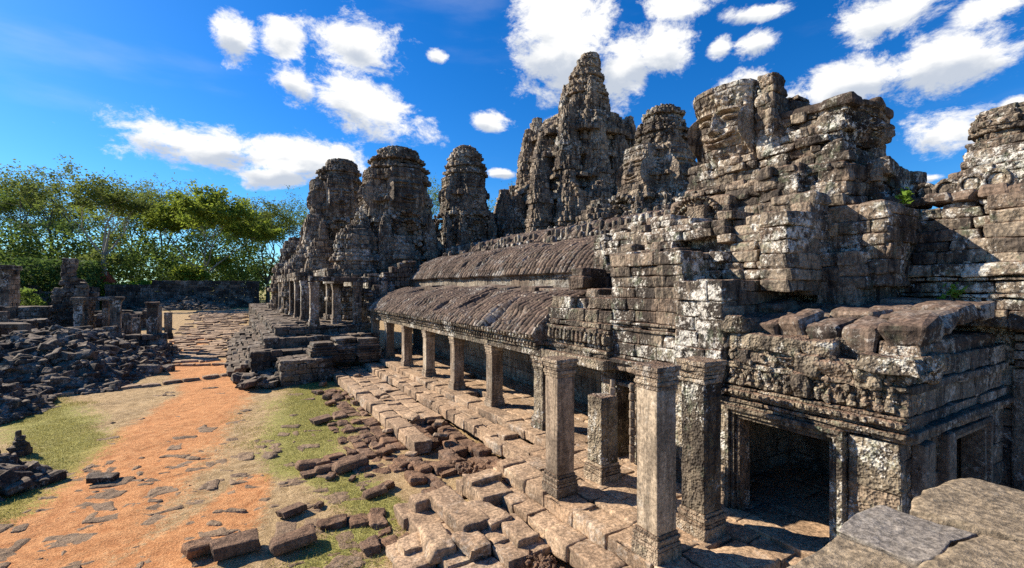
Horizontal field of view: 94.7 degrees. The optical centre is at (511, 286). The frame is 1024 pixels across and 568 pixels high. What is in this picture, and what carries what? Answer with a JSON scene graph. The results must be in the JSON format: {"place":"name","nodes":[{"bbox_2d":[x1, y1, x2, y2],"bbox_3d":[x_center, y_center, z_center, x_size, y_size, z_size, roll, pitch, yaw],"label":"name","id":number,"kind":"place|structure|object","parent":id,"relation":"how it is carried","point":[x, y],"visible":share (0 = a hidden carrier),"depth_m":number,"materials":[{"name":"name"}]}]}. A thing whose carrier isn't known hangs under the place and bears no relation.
{"place":"outdoors","nodes":[
{"label":"outdoors","id":0,"kind":"place"},
{"bbox_2d":[0,386,401,567],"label":"laterite paving","id":1,"kind":"structure","parent":0,"point":[284,527],"depth_m":11.75,"materials":[{"name":"stone"}]},
{"bbox_2d":[181,536,211,558],"bbox_3d":[-6.259,5.221,9.434,0.469,0.258,0.538,1,-5,42],"label":"laterite block","id":2,"kind":"object","parent":1,"relation":"on","point":[195,548],"depth_m":9.30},
{"bbox_2d":[209,528,260,561],"bbox_3d":[-5.557,5.194,9.489,0.877,0.295,0.507,2,1,-37],"label":"laterite block","id":3,"kind":"object","parent":1,"relation":"on","point":[234,544],"depth_m":9.38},
{"bbox_2d":[275,502,307,517],"bbox_3d":[-5.179,5.267,11.110,0.383,0.170,0.622,-10,-6,36],"label":"laterite block","id":4,"kind":"object","parent":1,"relation":"on","point":[291,510],"depth_m":11.02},
{"bbox_2d":[299,468,316,478],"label":"laterite block","id":5,"kind":"object","parent":1,"relation":"on","point":[309,473],"depth_m":13.33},
{"bbox_2d":[332,453,368,474],"bbox_3d":[-4.725,5.186,13.842,1.066,0.326,0.524,-5,4,-42],"label":"laterite block","id":6,"kind":"object","parent":1,"relation":"on","point":[346,465],"depth_m":13.64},
{"bbox_2d":[362,484,387,499],"bbox_3d":[-3.538,5.308,12.217,0.654,0.189,0.340,-2,6,-42],"label":"laterite block","id":7,"kind":"object","parent":1,"relation":"on","point":[374,491],"depth_m":12.11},
{"bbox_2d":[0,380,409,567],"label":"grass","id":8,"kind":"structure","parent":0,"point":[75,402],"depth_m":16.35,"materials":[{"name":"plant"}]},
{"bbox_2d":[0,287,572,567],"bbox_3d":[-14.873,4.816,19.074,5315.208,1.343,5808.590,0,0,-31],"label":"ground","id":9,"kind":"structure","parent":0,"point":[194,405],"depth_m":13.47,"materials":[{"name":"soil"}]},
{"bbox_2d":[0,311,9,336],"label":"stone pillar","id":10,"kind":"structure","parent":9,"relation":"on","point":[4,316],"depth_m":35.63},
{"bbox_2d":[0,265,22,306],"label":"ruined building","id":11,"kind":"structure","parent":9,"relation":"on","point":[10,294],"depth_m":48.54,"materials":[{"name":"stone"}]},
{"bbox_2d":[6,430,32,457],"bbox_3d":[-15.664,4.985,15.052,0.486,0.873,0.585,0,0,-16],"label":"stone cairn","id":12,"kind":"object","parent":9,"relation":"on","point":[20,446],"visible":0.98,"depth_m":14.92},
{"bbox_2d":[27,460,46,472],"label":"stone block","id":13,"kind":"object","parent":9,"relation":"on","point":[34,466],"depth_m":13.16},
{"bbox_2d":[0,176,77,259],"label":"forest tree","id":14,"kind":"object","parent":9,"relation":"on","point":[39,215],"visible":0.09,"depth_m":142.62,"materials":[{"name":"green plant"}]},
{"bbox_2d":[34,478,49,486],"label":"stone block","id":15,"kind":"object","parent":9,"relation":"on","point":[41,482],"depth_m":12.81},
{"bbox_2d":[0,180,88,249],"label":"forest tree","id":16,"kind":"object","parent":9,"relation":"on","point":[9,201],"visible":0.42,"depth_m":121.60,"materials":[{"name":"green plant"}]},
{"bbox_2d":[0,155,91,258],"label":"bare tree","id":17,"kind":"object","parent":9,"relation":"on","point":[28,191],"visible":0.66,"depth_m":109.33,"materials":[{"name":"green plant"}]},
{"bbox_2d":[6,197,132,256],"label":"forest tree","id":18,"kind":"object","parent":9,"relation":"on","point":[57,216],"visible":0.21,"depth_m":147.23,"materials":[{"name":"green plant"}]},
{"bbox_2d":[72,301,85,326],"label":"stone pillar","id":19,"kind":"structure","parent":9,"relation":"on","point":[78,316],"depth_m":41.15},
{"bbox_2d":[70,297,124,300],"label":"ruined lintel","id":20,"kind":"structure","parent":19,"relation":"on","point":[94,298],"depth_m":41.66,"materials":[{"name":"stone"}]},
{"bbox_2d":[0,258,169,347],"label":"ruined gallery","id":21,"kind":"object","parent":9,"relation":"on","point":[59,311],"visible":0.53,"depth_m":42.20,"materials":[{"name":"stone"}]},
{"bbox_2d":[145,302,159,333],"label":"stone pillar","id":22,"kind":"structure","parent":21,"relation":"on","point":[152,322],"depth_m":35.76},
{"bbox_2d":[21,167,158,308],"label":"pale trunked tree","id":23,"kind":"object","parent":9,"relation":"on","point":[118,201],"visible":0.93,"depth_m":87.42,"materials":[{"name":"green plant"}]},
{"bbox_2d":[0,329,180,501],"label":"rubble","id":24,"kind":"object","parent":9,"relation":"on","point":[33,361],"visible":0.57,"depth_m":24.34,"materials":[{"name":"stone"}]},
{"bbox_2d":[0,469,20,488],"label":"stone block","id":25,"kind":"object","parent":24,"relation":"on","point":[9,477],"depth_m":12.25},
{"bbox_2d":[0,395,21,408],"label":"stone block","id":26,"kind":"object","parent":24,"relation":"on","point":[15,402],"depth_m":19.74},
{"bbox_2d":[0,463,27,469],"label":"stone block","id":27,"kind":"object","parent":24,"relation":"on","point":[12,466],"depth_m":12.73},
{"bbox_2d":[0,477,34,495],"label":"stone block","id":28,"kind":"object","parent":24,"relation":"on","point":[22,483],"depth_m":12.22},
{"bbox_2d":[44,347,61,359],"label":"stone block","id":29,"kind":"object","parent":24,"relation":"on","point":[55,353],"depth_m":24.92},
{"bbox_2d":[48,376,70,387],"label":"stone block","id":30,"kind":"object","parent":24,"relation":"on","point":[60,381],"depth_m":23.66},
{"bbox_2d":[59,351,76,360],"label":"stone block","id":31,"kind":"object","parent":24,"relation":"on","point":[66,356],"depth_m":25.22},
{"bbox_2d":[73,349,97,360],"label":"stone block","id":32,"kind":"object","parent":24,"relation":"on","point":[91,354],"depth_m":25.88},
{"bbox_2d":[132,318,141,334],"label":"stone pillar","id":33,"kind":"structure","parent":24,"relation":"on","point":[136,325],"depth_m":37.31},
{"bbox_2d":[131,364,162,374],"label":"stone block","id":34,"kind":"object","parent":24,"relation":"on","point":[156,369],"depth_m":28.53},
{"bbox_2d":[86,472,119,483],"bbox_3d":[-11.277,5.277,12.947,0.759,0.265,0.400,5,-3,-16],"label":"stone block","id":35,"kind":"object","parent":9,"relation":"on","point":[96,477],"depth_m":12.86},
{"bbox_2d":[101,301,109,327],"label":"stone pillar","id":36,"kind":"structure","parent":9,"relation":"on","point":[105,313],"depth_m":44.81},
{"bbox_2d":[108,300,122,332],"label":"stone pillar","id":37,"kind":"structure","parent":9,"relation":"on","point":[115,312],"depth_m":42.41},
{"bbox_2d":[67,185,168,277],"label":"forest tree","id":38,"kind":"object","parent":9,"relation":"on","point":[89,212],"visible":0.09,"depth_m":136.32,"materials":[{"name":"green plant"}]},
{"bbox_2d":[100,280,151,305],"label":"bright bush","id":39,"kind":"object","parent":9,"relation":"on","point":[143,282],"visible":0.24,"depth_m":85.41,"materials":[{"name":"green plant"}]},
{"bbox_2d":[122,314,132,334],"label":"stone pillar","id":40,"kind":"structure","parent":9,"relation":"on","point":[127,323],"depth_m":40.54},
{"bbox_2d":[0,218,268,307],"bbox_3d":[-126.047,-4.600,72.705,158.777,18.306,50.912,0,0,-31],"label":"undergrowth","id":41,"kind":"object","parent":9,"relation":"on","point":[43,274],"visible":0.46,"depth_m":98.57,"materials":[{"name":"green plant"}]},
{"bbox_2d":[20,280,259,310],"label":"enclosure wall","id":42,"kind":"structure","parent":9,"relation":"on","point":[234,292],"depth_m":88.62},
{"bbox_2d":[0,249,279,297],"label":"undergrowth","id":43,"kind":"object","parent":9,"relation":"on","point":[269,257],"visible":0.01,"depth_m":150.60,"materials":[{"name":"green plant"}]},
{"bbox_2d":[53,309,248,396],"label":"stone kerb","id":44,"kind":"structure","parent":9,"relation":"on","point":[212,350],"depth_m":44.54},
{"bbox_2d":[107,172,210,278],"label":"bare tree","id":45,"kind":"object","parent":9,"relation":"on","point":[155,195],"visible":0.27,"depth_m":129.02,"materials":[{"name":"green plant"}]},
{"bbox_2d":[134,294,230,310],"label":"rubble","id":46,"kind":"object","parent":9,"relation":"on","point":[189,302],"visible":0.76,"depth_m":85.02,"materials":[{"name":"stone"}]},
{"bbox_2d":[132,193,242,284],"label":"forest tree","id":47,"kind":"object","parent":9,"relation":"on","point":[204,228],"visible":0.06,"depth_m":148.69,"materials":[{"name":"green plant"}]},
{"bbox_2d":[125,178,289,280],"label":"forest tree","id":48,"kind":"object","parent":9,"relation":"on","point":[185,212],"visible":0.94,"depth_m":100.56,"materials":[{"name":"green plant"}]},
{"bbox_2d":[184,216,286,280],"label":"forest tree","id":49,"kind":"object","parent":9,"relation":"on","point":[275,239],"visible":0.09,"depth_m":135.95,"materials":[{"name":"green plant"}]},
{"bbox_2d":[205,192,305,302],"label":"forest tree","id":50,"kind":"object","parent":9,"relation":"on","point":[274,214],"visible":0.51,"depth_m":118.64,"materials":[{"name":"green plant"}]},
{"bbox_2d":[255,379,279,387],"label":"stone block","id":51,"kind":"object","parent":9,"relation":"on","point":[272,384],"depth_m":25.06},
{"bbox_2d":[239,185,308,265],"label":"forest tree","id":52,"kind":"object","parent":9,"relation":"on","point":[298,212],"visible":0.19,"depth_m":147.21,"materials":[{"name":"green plant"}]},
{"bbox_2d":[269,525,316,555],"bbox_3d":[-4.513,5.240,9.772,0.925,0.299,0.484,-2,-1,-37],"label":"laterite block","id":53,"kind":"object","parent":9,"relation":"on","point":[291,540],"depth_m":9.62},
{"bbox_2d":[224,303,373,387],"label":"stone platform","id":54,"kind":"structure","parent":9,"relation":"on","point":[272,338],"depth_m":29.78,"materials":[{"name":"stone"}]},
{"bbox_2d":[266,237,299,308],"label":"ruined turret","id":55,"kind":"object","parent":54,"relation":"on","point":[288,249],"visible":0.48,"depth_m":54.88,"materials":[{"name":"stone"}]},
{"bbox_2d":[288,279,293,314],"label":"stone pillar","id":56,"kind":"structure","parent":54,"relation":"on","point":[291,298],"depth_m":42.04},
{"bbox_2d":[279,254,306,313],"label":"ruined turret","id":57,"kind":"object","parent":54,"relation":"on","point":[296,263],"visible":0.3,"depth_m":44.12,"materials":[{"name":"stone"}]},
{"bbox_2d":[293,280,300,317],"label":"stone pillar","id":58,"kind":"structure","parent":54,"relation":"on","point":[297,299],"depth_m":38.41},
{"bbox_2d":[299,281,310,320],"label":"stone pillar","id":59,"kind":"structure","parent":54,"relation":"on","point":[304,301],"depth_m":34.82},
{"bbox_2d":[308,282,319,326],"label":"stone pillar","id":60,"kind":"structure","parent":54,"relation":"on","point":[313,320],"depth_m":30.98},
{"bbox_2d":[300,238,333,312],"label":"ruined turret","id":61,"kind":"object","parent":54,"relation":"on","point":[318,254],"visible":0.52,"depth_m":42.29,"materials":[{"name":"stone"}]},
{"bbox_2d":[319,282,323,316],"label":"stone pillar","id":62,"kind":"structure","parent":54,"relation":"on","point":[321,299],"depth_m":40.12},
{"bbox_2d":[306,341,338,365],"bbox_3d":[-11.093,3.927,27.623,1.612,1.400,1.581,0,0,-31],"label":"stacked pedestal","id":63,"kind":"object","parent":54,"relation":"on","point":[320,348],"visible":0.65,"depth_m":27.11,"materials":[{"name":"stone"}]},
{"bbox_2d":[325,284,331,319],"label":"stone pillar","id":64,"kind":"structure","parent":54,"relation":"on","point":[328,306],"depth_m":36.28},
{"bbox_2d":[331,284,341,323],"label":"stone pillar","id":65,"kind":"structure","parent":54,"relation":"on","point":[336,318],"depth_m":32.75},
{"bbox_2d":[308,276,368,286],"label":"porch beam","id":66,"kind":"structure","parent":65,"relation":"on","point":[352,281],"depth_m":32.10,"materials":[{"name":"stone"}]},
{"bbox_2d":[330,336,357,362],"bbox_3d":[-10.348,3.860,28.995,1.636,1.513,1.584,0,0,-31],"label":"stacked pedestal","id":67,"kind":"object","parent":54,"relation":"on","point":[345,347],"visible":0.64,"depth_m":28.48,"materials":[{"name":"stone"}]},
{"bbox_2d":[323,224,378,319],"bbox_3d":[-12.559,-1.181,37.904,4.744,7.504,4.825,0,0,-31],"label":"ruined turret","id":68,"kind":"object","parent":54,"relation":"on","point":[355,248],"visible":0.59,"depth_m":36.42,"materials":[{"name":"stone"}]},
{"bbox_2d":[351,286,362,328],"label":"stone pillar","id":69,"kind":"structure","parent":54,"relation":"on","point":[357,303],"depth_m":32.51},
{"bbox_2d":[355,336,381,361],"bbox_3d":[-9.050,3.889,29.408,1.606,1.466,1.621,0,0,-31],"label":"stacked pedestal","id":70,"kind":"object","parent":54,"relation":"on","point":[368,349],"visible":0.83,"depth_m":28.83,"materials":[{"name":"stone"}]},
{"bbox_2d":[295,458,323,470],"bbox_3d":[-5.899,5.255,13.952,0.938,0.286,0.459,10,-6,-36],"label":"laterite block","id":71,"kind":"object","parent":9,"relation":"on","point":[300,465],"depth_m":13.71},
{"bbox_2d":[309,414,332,424],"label":"laterite block","id":72,"kind":"object","parent":9,"relation":"on","point":[320,419],"depth_m":18.56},
{"bbox_2d":[314,463,332,474],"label":"laterite block","id":73,"kind":"object","parent":9,"relation":"on","point":[322,469],"depth_m":13.51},
{"bbox_2d":[427,176,495,228],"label":"forest tree","id":74,"kind":"object","parent":9,"relation":"on","point":[435,199],"visible":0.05,"depth_m":144.98,"materials":[{"name":"green plant"}]},
{"bbox_2d":[540,168,1023,567],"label":"corner pavilion","id":75,"kind":"structure","parent":9,"relation":"on","point":[865,366],"depth_m":9.47,"materials":[{"name":"stone"}]},
{"bbox_2d":[670,72,927,219],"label":"face tower","id":76,"kind":"structure","parent":75,"relation":"on","point":[758,144],"depth_m":12.33,"materials":[{"name":"stone"}]},
{"bbox_2d":[895,187,913,203],"bbox_3d":[8.617,-1.969,10.330,0.302,0.423,0.350,0,0,-31],"label":"weed","id":77,"kind":"object","parent":75,"relation":"on","point":[904,197],"visible":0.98,"depth_m":10.32,"materials":[{"name":"green plant"}]},
{"bbox_2d":[943,282,967,297],"bbox_3d":[8.791,0.088,9.379,0.370,0.340,0.311,0,0,27],"label":"weed","id":78,"kind":"object","parent":75,"relation":"attached to","point":[952,290],"visible":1,"depth_m":9.38,"materials":[{"name":"green plant"}]},
{"bbox_2d":[1001,330,1023,490],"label":"shaded side wall","id":79,"kind":"structure","parent":9,"relation":"on","point":[1013,427],"depth_m":9.28,"materials":[{"name":"stone"}]},
{"bbox_2d":[298,388,502,556],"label":"laterite paving","id":80,"kind":"structure","parent":0,"point":[458,446],"depth_m":14.38,"materials":[{"name":"stone"}]},
{"bbox_2d":[375,447,393,455],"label":"laterite block","id":81,"kind":"object","parent":80,"relation":"on","point":[383,451],"depth_m":14.91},
{"bbox_2d":[0,0,1023,286],"label":"sky","id":82,"kind":"structure","parent":0,"point":[249,97],"materials":[{"name":"blue"}]},
{"bbox_2d":[440,205,670,256],"bbox_3d":[1.780,-2.272,34.193,6.662,3.636,31.207,0,0,-31],"label":"gallery","id":83,"kind":"object","parent":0,"point":[569,231],"visible":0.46,"depth_m":26.71,"materials":[{"name":"stone"}]},
{"bbox_2d":[433,145,496,247],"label":"face tower","id":84,"kind":"structure","parent":83,"relation":"on","point":[465,214],"depth_m":46.05,"materials":[{"name":"stone"}]},
{"bbox_2d":[576,199,622,224],"bbox_3d":[6.020,-3.616,31.741,4.382,4.327,4.310,0,0,-31],"label":"ruined turret","id":85,"kind":"object","parent":83,"relation":"on","point":[603,209],"visible":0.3,"depth_m":30.73,"materials":[{"name":"stone"}]},
{"bbox_2d":[600,103,696,216],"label":"face tower","id":86,"kind":"structure","parent":83,"relation":"on","point":[659,159],"depth_m":30.11,"materials":[{"name":"stone"}]},
{"bbox_2d":[494,51,635,237],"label":"central tower","id":87,"kind":"structure","parent":0,"point":[570,161],"depth_m":44.75,"materials":[{"name":"stone"}]},
{"bbox_2d":[556,180,611,222],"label":"doorway","id":88,"kind":"structure","parent":87,"relation":"in","point":[583,198],"depth_m":41.64,"materials":[{"name":"stone"}]},
{"bbox_2d":[332,347,829,567],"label":"stone paving","id":89,"kind":"structure","parent":0,"point":[590,524],"depth_m":10.56,"materials":[{"name":"stone"}]},
{"bbox_2d":[396,531,421,555],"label":"step block","id":90,"kind":"structure","parent":89,"relation":"on","point":[408,544],"depth_m":9.40,"materials":[{"name":"stone"}]},
{"bbox_2d":[407,493,430,512],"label":"step block","id":91,"kind":"structure","parent":89,"relation":"on","point":[418,502],"depth_m":10.82,"materials":[{"name":"stone"}]},
{"bbox_2d":[417,522,456,564],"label":"step block","id":92,"kind":"structure","parent":89,"relation":"on","point":[437,542],"depth_m":9.19,"materials":[{"name":"stone"}]},
{"bbox_2d":[426,486,489,531],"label":"step block","id":93,"kind":"structure","parent":89,"relation":"on","point":[451,509],"depth_m":10.10,"materials":[{"name":"stone"}]},
{"bbox_2d":[451,529,490,558],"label":"step block","id":94,"kind":"structure","parent":89,"relation":"on","point":[474,543],"depth_m":9.09,"materials":[{"name":"stone"}]},
{"bbox_2d":[462,469,502,489],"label":"step block","id":95,"kind":"structure","parent":89,"relation":"on","point":[481,477],"depth_m":11.44,"materials":[{"name":"stone"}]},
{"bbox_2d":[464,500,511,530],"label":"step block","id":96,"kind":"structure","parent":89,"relation":"on","point":[497,516],"depth_m":9.97,"materials":[{"name":"stone"}]},
{"bbox_2d":[366,230,634,430],"bbox_3d":[-2.310,1.073,25.857,6.583,7.492,26.113,0,0,-31],"label":"pillared gallery","id":97,"kind":"object","parent":89,"relation":"on","point":[485,308],"visible":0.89,"depth_m":21.42,"materials":[{"name":"stone"}]},
{"bbox_2d":[358,261,416,343],"bbox_3d":[-9.651,1.151,36.708,5.284,6.164,7.321,0,0,-31],"label":"porch","id":98,"kind":"object","parent":97,"relation":"attached to","point":[376,286],"visible":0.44,"depth_m":34.40,"materials":[{"name":"stone"}]},
{"bbox_2d":[380,235,420,272],"bbox_3d":[-9.245,-0.777,38.964,4.466,6.750,4.435,0,0,-31],"label":"ruined turret","id":99,"kind":"object","parent":98,"relation":"on","point":[402,248],"visible":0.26,"depth_m":37.85,"materials":[{"name":"stone"}]},
{"bbox_2d":[351,145,437,274],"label":"face tower","id":100,"kind":"structure","parent":99,"relation":"on","point":[392,199],"depth_m":39.52,"materials":[{"name":"stone"}]},
{"bbox_2d":[452,460,564,567],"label":"gravel","id":101,"kind":"structure","parent":89,"relation":"on","point":[543,561],"depth_m":8.76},
{"bbox_2d":[500,513,539,547],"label":"step block","id":102,"kind":"structure","parent":89,"relation":"on","point":[517,531],"depth_m":9.34,"materials":[{"name":"stone"}]},
{"bbox_2d":[542,355,577,498],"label":"stone pillar","id":103,"kind":"structure","parent":89,"relation":"on","point":[559,477],"depth_m":10.26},
{"bbox_2d":[583,393,621,484],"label":"broken pillar","id":104,"kind":"structure","parent":89,"relation":"on","point":[602,466],"depth_m":10.88,"materials":[{"name":"stone"}]},
{"bbox_2d":[631,361,681,566],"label":"stone pillar","id":105,"kind":"structure","parent":89,"relation":"on","point":[656,536],"depth_m":7.82,"materials":[{"name":"stone"}]},
{"bbox_2d":[676,356,726,541],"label":"stone pillar","id":106,"kind":"structure","parent":89,"relation":"on","point":[701,515],"depth_m":8.56,"materials":[{"name":"stone"}]},
{"bbox_2d":[942,102,1023,208],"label":"face tower","id":107,"kind":"structure","parent":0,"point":[996,136],"depth_m":15.60,"materials":[{"name":"stone"}]},
{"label":"stone block","id":108,"kind":"object","parent":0,"visible":0},
{"bbox_2d":[164,312,173,338],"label":"stone pillar","id":109,"kind":"structure","parent":108,"relation":"on","point":[168,322],"depth_m":37.79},
{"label":"stone pillar","id":110,"kind":"object","parent":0,"visible":0},
{"bbox_2d":[277,268,336,281],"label":"colonnade entablature","id":111,"kind":"structure","parent":110,"relation":"on","point":[324,272],"depth_m":38.24,"materials":[{"name":"stone"}]},
{"bbox_3d":[3.182,3.689,1.565,4.578,3.543,4.530,0,0,-31],"label":"ledge wall","id":112,"kind":"object","parent":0,"visible":0},
{"bbox_2d":[787,535,911,567],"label":"roof slab","id":113,"kind":"structure","parent":112,"relation":"on","point":[837,551],"depth_m":2.80,"materials":[{"name":"stone"}]},
{"bbox_2d":[838,505,977,567],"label":"roof slab","id":114,"kind":"structure","parent":112,"relation":"on","point":[912,541],"depth_m":3.05,"materials":[{"name":"stone"}]},
{"bbox_2d":[910,478,1023,543],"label":"roof slab","id":115,"kind":"structure","parent":112,"relation":"on","point":[978,507],"depth_m":3.35,"materials":[{"name":"stone"}]},
{"bbox_2d":[917,535,1023,567],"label":"roof slab","id":116,"kind":"structure","parent":112,"relation":"on","point":[983,551],"depth_m":2.77,"materials":[{"name":"stone"}]},
{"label":"stone pillar","id":117,"kind":"object","parent":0,"visible":0},
{"bbox_2d":[301,206,325,252],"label":"ruined turret","id":118,"kind":"object","parent":117,"relation":"on","point":[315,217],"visible":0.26,"depth_m":48.87,"materials":[{"name":"stone"}]},
{"bbox_2d":[294,158,362,254],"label":"face tower","id":119,"kind":"structure","parent":118,"relation":"on","point":[335,184],"depth_m":49.75,"materials":[{"name":"stone"}]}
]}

